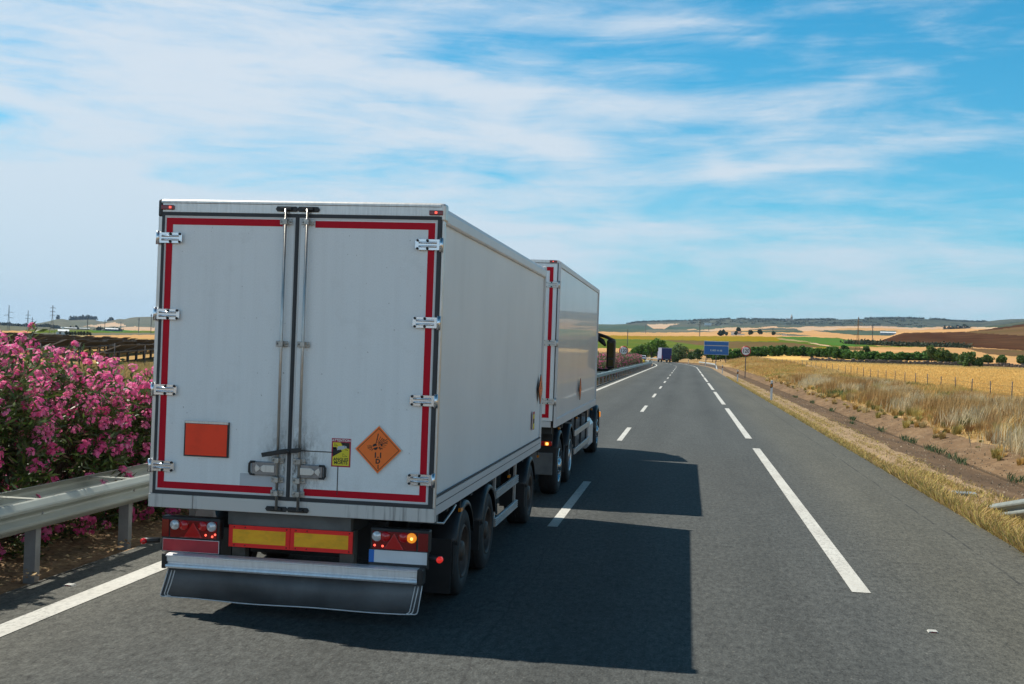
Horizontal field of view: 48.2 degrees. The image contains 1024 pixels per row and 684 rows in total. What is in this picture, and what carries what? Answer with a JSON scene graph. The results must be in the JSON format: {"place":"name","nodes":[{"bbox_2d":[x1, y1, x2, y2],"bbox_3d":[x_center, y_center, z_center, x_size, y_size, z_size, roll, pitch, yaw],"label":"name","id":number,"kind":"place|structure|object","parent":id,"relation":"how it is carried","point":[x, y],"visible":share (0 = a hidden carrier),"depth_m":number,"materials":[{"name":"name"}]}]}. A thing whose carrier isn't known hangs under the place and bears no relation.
{"place":"outdoors","nodes":[
{"label":"outdoors","id":0,"kind":"place"},
{"bbox_2d":[0,364,652,593],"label":"median","id":1,"kind":"object","parent":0,"point":[62,567],"visible":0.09,"depth_m":12.94,"materials":[{"name":"soil"}]},
{"bbox_2d":[0,331,65,559],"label":"oleander bush","id":2,"kind":"object","parent":1,"relation":"on","point":[37,460],"visible":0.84,"depth_m":12.53,"materials":[{"name":"pink plant"}]},
{"bbox_2d":[0,321,139,540],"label":"oleander bush","id":3,"kind":"object","parent":1,"relation":"on","point":[102,419],"visible":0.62,"depth_m":13.92,"materials":[{"name":"pink plant"}]},
{"bbox_2d":[0,500,188,587],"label":"leaf litter","id":4,"kind":"object","parent":1,"relation":"on","point":[90,547],"visible":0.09,"depth_m":12.75,"materials":[{"name":"brown plant"}]},
{"bbox_2d":[1,348,187,522],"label":"oleander bush","id":5,"kind":"object","parent":1,"relation":"on","point":[133,399],"visible":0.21,"depth_m":15.17,"materials":[{"name":"pink plant"}]},
{"bbox_2d":[48,363,153,503],"bbox_3d":[-5.777,1.437,17.463,3.103,2.216,2.359,2,0,9],"label":"oleander bush","id":6,"kind":"object","parent":1,"relation":"on","point":[130,380],"depth_m":17.43,"materials":[{"name":"pink plant"}]},
{"bbox_2d":[0,360,651,583],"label":"guardrail","id":7,"kind":"object","parent":1,"relation":"on","point":[27,512],"visible":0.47,"depth_m":12.15,"materials":[{"name":"metal"}]},
{"bbox_2d":[597,356,602,380],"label":"oleander bush","id":8,"kind":"object","parent":1,"relation":"on","point":[598,361],"visible":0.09,"depth_m":91.44,"materials":[{"name":"pink plant"}]},
{"bbox_2d":[599,354,606,378],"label":"oleander bush","id":9,"kind":"object","parent":1,"relation":"on","point":[602,357],"visible":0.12,"depth_m":97.68,"materials":[{"name":"pink plant"}]},
{"bbox_2d":[616,353,623,366],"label":"oleander bush","id":10,"kind":"object","parent":1,"relation":"on","point":[621,357],"visible":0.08,"depth_m":127.95,"materials":[{"name":"pink plant"}]},
{"bbox_2d":[617,351,627,372],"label":"oleander bush","id":11,"kind":"object","parent":1,"relation":"on","point":[624,361],"visible":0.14,"depth_m":131.91,"materials":[{"name":"pink plant"}]},
{"bbox_2d":[619,346,627,354],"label":"speed limit sign","id":12,"kind":"object","parent":1,"relation":"on","point":[623,349],"visible":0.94,"depth_m":146.51,"materials":[{"name":"grey metal"}]},
{"bbox_2d":[618,353,630,371],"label":"oleander bush","id":13,"kind":"object","parent":1,"relation":"on","point":[626,356],"visible":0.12,"depth_m":136.09,"materials":[{"name":"pink plant"}]},
{"bbox_2d":[0,360,1023,683],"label":"road","id":14,"kind":"structure","parent":0,"point":[678,544],"depth_m":11.13,"materials":[{"name":"grey asphalt"}]},
{"bbox_2d":[0,363,656,636],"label":"road marking","id":15,"kind":"object","parent":14,"relation":"on","point":[15,624],"visible":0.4,"depth_m":10.33,"materials":[{"name":"paint"}]},
{"bbox_2d":[140,199,546,614],"bbox_3d":[-1.245,0.633,14.008,2.709,3.602,8.692,2,0,9],"label":"cargo trailer","id":16,"kind":"object","parent":14,"relation":"on","point":[348,384],"visible":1,"depth_m":9.87,"materials":[{"name":"white metal"}]},
{"bbox_2d":[529,259,615,493],"bbox_3d":[0.251,0.603,23.466,3.170,3.860,10.720,2,0,9],"label":"box truck","id":17,"kind":"object","parent":14,"relation":"on","point":[571,413],"visible":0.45,"depth_m":19.93,"materials":[{"name":"metal"}]},
{"bbox_2d":[548,369,674,526],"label":"road marking","id":18,"kind":"object","parent":14,"relation":"on","point":[558,518],"visible":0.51,"depth_m":18.36,"materials":[{"name":"paint"}]},
{"bbox_2d":[657,348,671,362],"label":"curtain lorry","id":19,"kind":"object","parent":14,"relation":"on","point":[664,354],"visible":0.95,"depth_m":289.19,"materials":[{"name":"fabric"}]},
{"bbox_2d":[678,363,870,592],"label":"road marking","id":20,"kind":"object","parent":14,"relation":"on","point":[850,577],"visible":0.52,"depth_m":16.34,"materials":[{"name":"paint"}]},
{"bbox_2d":[0,317,1023,383],"bbox_3d":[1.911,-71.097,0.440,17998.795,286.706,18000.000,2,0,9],"label":"ground","id":21,"kind":"structure","parent":0,"point":[997,338],"depth_m":1123.69,"materials":[{"name":"plant"}]},
{"bbox_2d":[6,333,61,335],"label":"solar panel row","id":22,"kind":"object","parent":21,"relation":"on","point":[34,334],"visible":0.31,"depth_m":263.46,"materials":[{"name":"black glass"}]},
{"bbox_2d":[49,305,54,332],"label":"pylon","id":23,"kind":"object","parent":21,"relation":"on","point":[51,320],"visible":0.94,"depth_m":463.59,"materials":[{"name":"silver metal"}]},
{"bbox_2d":[0,322,123,331],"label":"horizon hedges","id":24,"kind":"object","parent":21,"relation":"on","point":[100,328],"visible":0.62,"depth_m":2376.82,"materials":[{"name":"green plant"}]},
{"bbox_2d":[6,335,118,338],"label":"solar panel row","id":25,"kind":"object","parent":21,"relation":"on","point":[68,336],"visible":0.24,"depth_m":211.18,"materials":[{"name":"black glass"}]},
{"bbox_2d":[2,335,137,340],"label":"solar panel row","id":26,"kind":"object","parent":21,"relation":"on","point":[49,337],"visible":0.35,"depth_m":183.92,"materials":[{"name":"black glass"}]},
{"bbox_2d":[1,339,147,344],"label":"solar panel row","id":27,"kind":"object","parent":21,"relation":"on","point":[63,339],"visible":0.13,"depth_m":146.73,"materials":[{"name":"grey"}]},
{"bbox_2d":[0,339,153,353],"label":"solar panel row","id":28,"kind":"object","parent":21,"relation":"on","point":[43,343],"visible":0.18,"depth_m":117.33,"materials":[{"name":"grey"}]},
{"bbox_2d":[55,314,113,320],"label":"hilltop grove","id":29,"kind":"object","parent":21,"relation":"on","point":[82,317],"visible":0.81,"depth_m":4626.79,"materials":[{"name":"green plant"}]},
{"bbox_2d":[41,339,153,358],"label":"solar panel row","id":30,"kind":"object","parent":21,"relation":"on","point":[89,345],"visible":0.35,"depth_m":114.01,"materials":[{"name":"grey"}]},
{"bbox_2d":[105,328,117,330],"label":"shed","id":31,"kind":"structure","parent":21,"relation":"on","point":[111,329],"depth_m":1699.88,"materials":[{"name":"white metal"}]},
{"bbox_2d":[88,343,153,362],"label":"solar panel row","id":32,"kind":"object","parent":21,"relation":"on","point":[127,350],"visible":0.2,"depth_m":100.56,"materials":[{"name":"grey"}]},
{"bbox_2d":[761,346,770,356],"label":"belt tree","id":33,"kind":"object","parent":21,"relation":"on","point":[766,350],"visible":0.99,"depth_m":281.22,"materials":[{"name":"green plant"}]},
{"bbox_2d":[769,347,779,355],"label":"belt tree","id":34,"kind":"object","parent":21,"relation":"on","point":[774,351],"visible":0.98,"depth_m":284.24,"materials":[{"name":"green plant"}]},
{"bbox_2d":[775,345,783,355],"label":"belt tree","id":35,"kind":"object","parent":21,"relation":"on","point":[780,349],"visible":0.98,"depth_m":285.76,"materials":[{"name":"green plant"}]},
{"bbox_2d":[785,347,794,355],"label":"belt tree","id":36,"kind":"object","parent":21,"relation":"on","point":[790,351],"visible":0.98,"depth_m":289.70,"materials":[{"name":"green plant"}]},
{"bbox_2d":[795,347,802,355],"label":"belt tree","id":37,"kind":"object","parent":21,"relation":"on","point":[799,352],"visible":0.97,"depth_m":292.24,"materials":[{"name":"green plant"}]},
{"bbox_2d":[626,316,986,323],"bbox_3d":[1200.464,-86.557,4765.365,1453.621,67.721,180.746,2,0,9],"label":"ridge woodland","id":38,"kind":"object","parent":21,"relation":"on","point":[937,318],"visible":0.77,"depth_m":4803.26,"materials":[{"name":"green plant"}]},
{"bbox_2d":[687,318,926,326],"bbox_3d":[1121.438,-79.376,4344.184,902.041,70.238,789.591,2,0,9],"label":"slope woodland","id":39,"kind":"object","parent":21,"relation":"on","point":[798,322],"visible":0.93,"depth_m":4355.67,"materials":[{"name":"green plant"}]},
{"bbox_2d":[808,348,814,356],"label":"belt tree","id":40,"kind":"object","parent":21,"relation":"on","point":[810,352],"visible":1,"depth_m":289.23,"materials":[{"name":"green plant"}]},
{"bbox_2d":[813,348,820,356],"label":"belt tree","id":41,"kind":"object","parent":21,"relation":"on","point":[815,352],"visible":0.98,"depth_m":287.93,"materials":[{"name":"green plant"}]},
{"bbox_2d":[820,348,827,357],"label":"belt tree","id":42,"kind":"object","parent":21,"relation":"on","point":[822,354],"visible":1,"depth_m":285.66,"materials":[{"name":"green plant"}]},
{"bbox_2d":[831,347,839,358],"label":"belt tree","id":43,"kind":"object","parent":21,"relation":"on","point":[835,353],"visible":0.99,"depth_m":277.51,"materials":[{"name":"green plant"}]},
{"bbox_2d":[845,350,852,358],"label":"belt tree","id":44,"kind":"object","parent":21,"relation":"on","point":[848,354],"visible":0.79,"depth_m":274.19,"materials":[{"name":"green plant"}]},
{"bbox_2d":[854,318,861,351],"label":"pylon","id":45,"kind":"object","parent":21,"relation":"on","point":[857,333],"visible":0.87,"depth_m":288.99,"materials":[{"name":"metal"}]},
{"bbox_2d":[854,352,864,359],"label":"belt tree","id":46,"kind":"object","parent":21,"relation":"on","point":[858,356],"visible":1,"depth_m":267.54,"materials":[{"name":"green plant"}]},
{"bbox_2d":[862,345,869,351],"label":"bushy tree","id":47,"kind":"object","parent":21,"relation":"on","point":[866,348],"visible":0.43,"depth_m":282.38,"materials":[{"name":"green plant"}]},
{"bbox_2d":[862,352,872,359],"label":"belt tree","id":48,"kind":"object","parent":21,"relation":"on","point":[868,355],"visible":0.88,"depth_m":269.89,"materials":[{"name":"green plant"}]},
{"bbox_2d":[875,353,883,359],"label":"belt tree","id":49,"kind":"object","parent":21,"relation":"on","point":[879,356],"visible":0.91,"depth_m":267.96,"materials":[{"name":"green plant"}]},
{"bbox_2d":[882,352,888,359],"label":"belt tree","id":50,"kind":"object","parent":21,"relation":"on","point":[885,355],"visible":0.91,"depth_m":268.77,"materials":[{"name":"green plant"}]},
{"bbox_2d":[880,332,895,334],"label":"barn","id":51,"kind":"structure","parent":21,"relation":"on","point":[887,333],"depth_m":1853.25,"materials":[{"name":"white metal"}]},
{"bbox_2d":[888,353,898,359],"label":"belt tree","id":52,"kind":"object","parent":21,"relation":"on","point":[893,356],"visible":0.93,"depth_m":271.76,"materials":[{"name":"green plant"}]},
{"bbox_2d":[775,359,1023,396],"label":"wheat stalks","id":53,"kind":"object","parent":21,"relation":"on","point":[997,376],"visible":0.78,"depth_m":162.32,"materials":[{"name":"yellow plant"}]},
{"bbox_2d":[898,351,905,359],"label":"belt tree","id":54,"kind":"object","parent":21,"relation":"on","point":[902,355],"visible":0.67,"depth_m":279.21,"materials":[{"name":"green plant"}]},
{"bbox_2d":[840,339,973,347],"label":"hedge line","id":55,"kind":"object","parent":21,"relation":"on","point":[903,343],"visible":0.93,"depth_m":597.94,"materials":[{"name":"green plant"}]},
{"bbox_2d":[907,353,917,359],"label":"belt tree","id":56,"kind":"object","parent":21,"relation":"on","point":[914,356],"visible":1,"depth_m":280.17,"materials":[{"name":"green plant"}]},
{"bbox_2d":[809,357,1023,367],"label":"stone wall","id":57,"kind":"structure","parent":21,"relation":"on","point":[925,362],"depth_m":242.68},
{"bbox_2d":[917,353,927,360],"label":"belt tree","id":58,"kind":"object","parent":21,"relation":"on","point":[923,356],"visible":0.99,"depth_m":280.75,"materials":[{"name":"green plant"}]},
{"bbox_2d":[926,345,937,361],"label":"bushy tree","id":59,"kind":"object","parent":21,"relation":"on","point":[930,349],"visible":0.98,"depth_m":267.36,"materials":[{"name":"green plant"}]},
{"bbox_2d":[932,348,945,361],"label":"bushy tree","id":60,"kind":"object","parent":21,"relation":"on","point":[938,354],"visible":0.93,"depth_m":265.28,"materials":[{"name":"green plant"}]},
{"bbox_2d":[942,350,952,362],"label":"bushy tree","id":61,"kind":"object","parent":21,"relation":"on","point":[947,357],"visible":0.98,"depth_m":264.59,"materials":[{"name":"green plant"}]},
{"bbox_2d":[951,353,957,362],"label":"bushy tree","id":62,"kind":"object","parent":21,"relation":"on","point":[953,356],"visible":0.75,"depth_m":263.49,"materials":[{"name":"green plant"}]},
{"bbox_2d":[943,324,969,328],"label":"field copse","id":63,"kind":"object","parent":21,"relation":"on","point":[957,327],"visible":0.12,"depth_m":2511.03,"materials":[{"name":"green plant"}]},
{"bbox_2d":[955,351,966,361],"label":"bushy tree","id":64,"kind":"object","parent":21,"relation":"on","point":[959,357],"visible":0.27,"depth_m":260.47,"materials":[{"name":"green plant"}]},
{"bbox_2d":[957,351,980,366],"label":"bushy tree","id":65,"kind":"object","parent":21,"relation":"on","point":[969,359],"visible":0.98,"depth_m":233.44,"materials":[{"name":"green plant"}]},
{"bbox_2d":[974,357,983,366],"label":"bushy tree","id":66,"kind":"object","parent":21,"relation":"on","point":[981,361],"visible":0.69,"depth_m":236.68,"materials":[{"name":"green plant"}]},
{"bbox_2d":[981,354,994,362],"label":"bushy tree","id":67,"kind":"object","parent":21,"relation":"on","point":[986,358],"visible":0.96,"depth_m":276.40,"materials":[{"name":"green plant"}]},
{"bbox_2d":[995,355,1006,362],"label":"bushy tree","id":68,"kind":"object","parent":21,"relation":"on","point":[1001,359],"visible":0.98,"depth_m":275.51,"materials":[{"name":"green plant"}]},
{"bbox_2d":[1016,355,1023,363],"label":"bushy tree","id":69,"kind":"object","parent":21,"relation":"on","point":[1020,359],"visible":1,"depth_m":273.38,"materials":[{"name":"green plant"}]},
{"bbox_2d":[0,0,1023,323],"label":"sky","id":70,"kind":"structure","parent":0,"point":[685,159],"materials":[{"name":"blue"}]},
{"bbox_2d":[599,352,1023,455],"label":"grass bank","id":71,"kind":"structure","parent":0,"point":[862,405],"depth_m":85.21,"materials":[{"name":"plant"}]},
{"bbox_2d":[629,347,640,353],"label":"copse tree","id":72,"kind":"object","parent":71,"relation":"on","point":[635,349],"visible":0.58,"depth_m":369.36,"materials":[{"name":"green plant"}]},
{"bbox_2d":[644,343,651,358],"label":"copse tree","id":73,"kind":"object","parent":71,"relation":"on","point":[648,346],"visible":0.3,"depth_m":388.99,"materials":[{"name":"green plant"}]},
{"bbox_2d":[647,340,657,357],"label":"copse tree","id":74,"kind":"object","parent":71,"relation":"on","point":[652,343],"visible":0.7,"depth_m":394.29,"materials":[{"name":"green plant"}]},
{"bbox_2d":[653,338,663,355],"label":"copse tree","id":75,"kind":"object","parent":71,"relation":"on","point":[659,344],"visible":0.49,"depth_m":397.70,"materials":[{"name":"green plant"}]},
{"bbox_2d":[672,346,683,359],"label":"copse tree","id":76,"kind":"object","parent":71,"relation":"on","point":[679,352],"visible":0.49,"depth_m":345.57,"materials":[{"name":"green plant"}]},
{"bbox_2d":[673,343,685,354],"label":"copse tree","id":77,"kind":"object","parent":71,"relation":"on","point":[681,348],"visible":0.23,"depth_m":367.21,"materials":[{"name":"green plant"}]},
{"bbox_2d":[682,346,688,358],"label":"copse tree","id":78,"kind":"object","parent":71,"relation":"on","point":[685,349],"visible":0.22,"depth_m":379.81,"materials":[{"name":"green plant"}]},
{"bbox_2d":[686,351,694,359],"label":"round tree","id":79,"kind":"object","parent":71,"relation":"on","point":[689,356],"visible":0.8,"depth_m":325.37,"materials":[{"name":"green plant"}]},
{"bbox_2d":[692,349,703,359],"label":"round tree","id":80,"kind":"object","parent":71,"relation":"on","point":[696,354],"visible":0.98,"depth_m":320.30,"materials":[{"name":"green plant"}]},
{"bbox_2d":[704,341,728,363],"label":"motorway sign","id":81,"kind":"object","parent":71,"relation":"on","point":[720,348],"visible":0.99,"depth_m":255.92,"materials":[{"name":"blue metal"}]},
{"bbox_2d":[729,350,737,358],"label":"belt tree","id":82,"kind":"object","parent":71,"relation":"on","point":[733,355],"visible":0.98,"depth_m":275.02,"materials":[{"name":"green plant"}]},
{"bbox_2d":[733,349,741,357],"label":"belt tree","id":83,"kind":"object","parent":71,"relation":"on","point":[737,352],"visible":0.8,"depth_m":276.98,"materials":[{"name":"green plant"}]},
{"bbox_2d":[751,346,758,356],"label":"belt tree","id":84,"kind":"object","parent":71,"relation":"on","point":[754,349],"visible":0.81,"depth_m":276.91,"materials":[{"name":"green plant"}]},
{"bbox_2d":[681,355,873,381],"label":"dry grass","id":85,"kind":"structure","parent":71,"relation":"on","point":[767,367],"depth_m":168.70,"materials":[{"name":"yellow plant"}]},
{"bbox_2d":[656,353,1021,397],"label":"wire fence","id":86,"kind":"object","parent":71,"relation":"on","point":[909,375],"visible":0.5,"depth_m":97.53,"materials":[{"name":"grey metal"}]},
{"bbox_2d":[787,385,996,447],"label":"olive tussocks","id":87,"kind":"object","parent":71,"relation":"on","point":[901,413],"visible":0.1,"depth_m":44.33,"materials":[{"name":"green plant"}]},
{"bbox_2d":[764,373,1023,465],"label":"straw tussocks","id":88,"kind":"object","parent":71,"relation":"on","point":[914,411],"visible":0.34,"depth_m":46.78,"materials":[{"name":"beige plant"}]},
{"bbox_2d":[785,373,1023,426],"bbox_3d":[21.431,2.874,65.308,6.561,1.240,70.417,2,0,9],"label":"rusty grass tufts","id":89,"kind":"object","parent":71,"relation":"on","point":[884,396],"visible":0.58,"depth_m":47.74,"materials":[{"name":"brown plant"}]},
{"bbox_2d":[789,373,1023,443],"bbox_3d":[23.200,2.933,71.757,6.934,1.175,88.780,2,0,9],"label":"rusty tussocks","id":90,"kind":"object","parent":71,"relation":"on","point":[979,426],"visible":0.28,"depth_m":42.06,"materials":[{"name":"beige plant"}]},
{"bbox_2d":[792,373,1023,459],"bbox_3d":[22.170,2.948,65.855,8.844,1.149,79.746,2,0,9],"label":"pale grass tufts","id":91,"kind":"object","parent":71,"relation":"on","point":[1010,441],"visible":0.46,"depth_m":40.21,"materials":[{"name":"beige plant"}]},
{"bbox_2d":[820,380,1023,400],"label":"green weeds","id":92,"kind":"object","parent":71,"relation":"on","point":[840,391],"visible":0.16,"depth_m":69.47,"materials":[{"name":"green plant"}]},
{"bbox_2d":[676,362,1023,554],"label":"roadside verge","id":93,"kind":"structure","parent":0,"point":[848,438],"depth_m":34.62,"materials":[{"name":"yellow plant"}]},
{"bbox_2d":[636,343,647,355],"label":"copse tree","id":94,"kind":"object","parent":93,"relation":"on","point":[641,347],"visible":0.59,"depth_m":376.69,"materials":[{"name":"green plant"}]},
{"bbox_2d":[699,362,717,368],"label":"guardrail","id":95,"kind":"object","parent":93,"relation":"on","point":[713,364],"visible":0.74,"depth_m":232.18,"materials":[{"name":"grey metal"}]},
{"bbox_2d":[770,380,772,398],"bbox_3d":[14.244,2.678,62.837,0.124,1.130,0.098,2,0,9],"label":"marker post","id":96,"kind":"object","parent":93,"relation":"on","point":[771,389],"visible":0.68,"depth_m":62.80,"materials":[{"name":"white plastic"}]},
{"bbox_2d":[952,491,976,496],"bbox_3d":[8.378,2.830,21.241,0.454,0.085,0.364,2,0,16],"label":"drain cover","id":97,"kind":"object","parent":93,"relation":"on","point":[965,493],"visible":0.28,"depth_m":21.09,"materials":[{"name":"grey concrete"}]},
{"bbox_2d":[988,499,1023,518],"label":"guardrail","id":98,"kind":"object","parent":93,"relation":"on","point":[1014,507],"visible":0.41,"depth_m":18.00,"materials":[{"name":"silver metal"}]},
{"bbox_2d":[677,362,1023,501],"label":"ditch","id":99,"kind":"object","parent":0,"point":[923,435],"visible":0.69,"depth_m":36.10,"materials":[{"name":"soil"}]},
{"bbox_2d":[671,353,678,361],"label":"copse tree","id":100,"kind":"object","parent":99,"relation":"on","point":[675,357],"visible":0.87,"depth_m":325.83,"materials":[{"name":"green plant"}]},
{"bbox_2d":[741,346,750,375],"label":"speed limit sign","id":101,"kind":"object","parent":99,"relation":"on","point":[745,351],"visible":1,"depth_m":137.34,"materials":[{"name":"grey metal"}]},
{"bbox_2d":[793,395,1023,483],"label":"ditch weeds","id":102,"kind":"object","parent":99,"relation":"on","point":[932,448],"visible":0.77,"depth_m":33.87,"materials":[{"name":"green plant"}]},
{"bbox_2d":[766,390,1023,503],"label":"gravel","id":103,"kind":"structure","parent":0,"point":[952,469],"depth_m":31.97,"materials":[{"name":"brown gravel"}]},
{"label":"roadside field edge","id":104,"kind":"structure","parent":0,"visible":0},
{"bbox_2d":[8,361,153,383],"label":"field grass","id":105,"kind":"structure","parent":104,"relation":"on","point":[141,367],"depth_m":67.41,"materials":[{"name":"plant"}]},
{"bbox_2d":[40,343,153,365],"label":"wire fence","id":106,"kind":"object","parent":104,"relation":"on","point":[79,351],"visible":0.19,"depth_m":69.33,"materials":[{"name":"brown metal"}]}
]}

